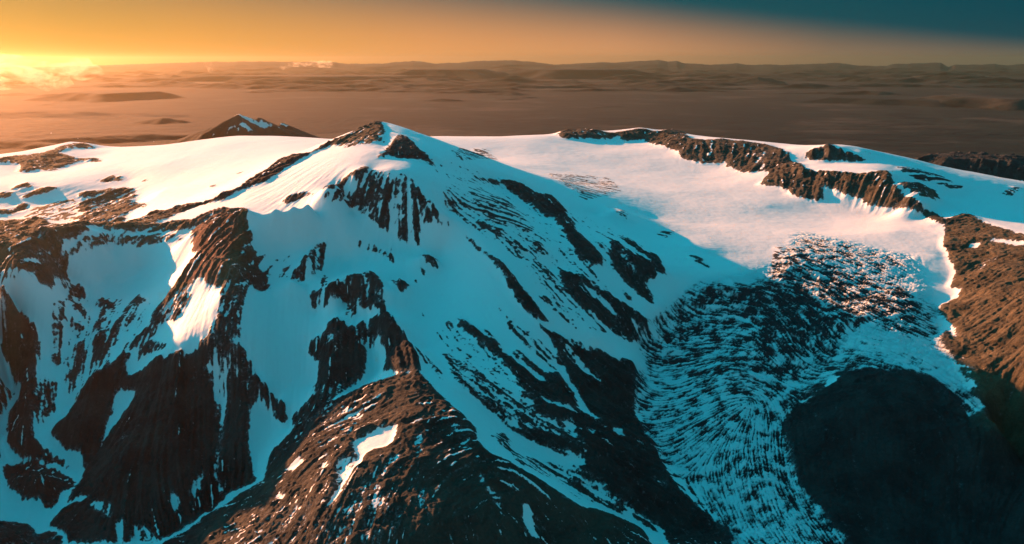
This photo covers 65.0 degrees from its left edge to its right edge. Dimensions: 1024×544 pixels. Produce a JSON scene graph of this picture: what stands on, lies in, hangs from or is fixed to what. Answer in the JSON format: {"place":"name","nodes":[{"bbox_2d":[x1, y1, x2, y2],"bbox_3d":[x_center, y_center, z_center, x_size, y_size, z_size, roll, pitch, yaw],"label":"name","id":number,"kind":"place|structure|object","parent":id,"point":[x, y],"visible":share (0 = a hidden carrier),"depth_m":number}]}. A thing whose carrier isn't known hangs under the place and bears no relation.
{"place":"outdoors","nodes":[
{"label":"outdoors","id":0,"kind":"place"},
{"bbox_2d":[0,233,190,543],"bbox_3d":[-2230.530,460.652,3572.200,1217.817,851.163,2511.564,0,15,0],"label":"snow basin","id":1,"kind":"object","parent":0,"point":[75,314],"visible":1,"depth_m":3990.02},
{"bbox_2d":[119,114,350,146],"bbox_3d":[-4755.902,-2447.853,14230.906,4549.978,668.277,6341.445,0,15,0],"label":"distant mountain","id":2,"kind":"structure","parent":0,"point":[238,125],"depth_m":14336.55},
{"bbox_2d":[169,371,648,543],"bbox_3d":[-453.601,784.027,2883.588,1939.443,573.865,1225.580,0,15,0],"label":"foreground ridge","id":3,"kind":"structure","parent":0,"point":[414,457],"depth_m":2756.54},
{"bbox_2d":[0,69,1023,157],"bbox_3d":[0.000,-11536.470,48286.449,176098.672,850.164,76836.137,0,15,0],"label":"lowland plain","id":4,"kind":"structure","parent":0,"point":[912,115],"depth_m":27124.57},
{"bbox_2d":[0,120,1023,276],"bbox_3d":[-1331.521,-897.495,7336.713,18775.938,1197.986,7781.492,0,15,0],"label":"icefield","id":5,"kind":"structure","parent":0,"point":[727,222],"depth_m":6586.90},
{"bbox_2d":[0,60,1023,73],"bbox_3d":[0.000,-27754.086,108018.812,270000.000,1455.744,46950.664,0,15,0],"label":"hills","id":6,"kind":"structure","parent":0,"point":[649,66],"depth_m":95275.92},
{"bbox_2d":[0,0,1023,66],"label":"sky","id":7,"kind":"structure","parent":0,"point":[33,33]},
{"bbox_2d":[12,122,1023,543],"bbox_3d":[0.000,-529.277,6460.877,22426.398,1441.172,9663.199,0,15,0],"label":"mountain","id":8,"kind":"structure","parent":0,"point":[512,320],"depth_m":3700.33},
{"bbox_2d":[557,128,943,223],"bbox_3d":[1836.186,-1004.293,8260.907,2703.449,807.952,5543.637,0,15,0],"label":"rock cliffs","id":9,"kind":"structure","parent":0,"point":[884,192],"depth_m":6682.52},
{"bbox_2d":[637,225,982,543],"bbox_3d":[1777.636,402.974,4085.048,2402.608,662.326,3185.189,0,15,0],"label":"glacier","id":10,"kind":"object","parent":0,"point":[731,366],"visible":1,"depth_m":3858.41},
{"bbox_2d":[782,368,1023,543],"bbox_3d":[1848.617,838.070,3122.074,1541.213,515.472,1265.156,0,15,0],"label":"dark hill","id":11,"kind":"structure","parent":0,"point":[897,456],"depth_m":3235.93},
{"bbox_2d":[939,213,1023,448],"bbox_3d":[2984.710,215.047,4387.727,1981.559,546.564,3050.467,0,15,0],"label":"brown mountain","id":12,"kind":"structure","parent":0,"point":[981,318],"depth_m":4013.14}
]}

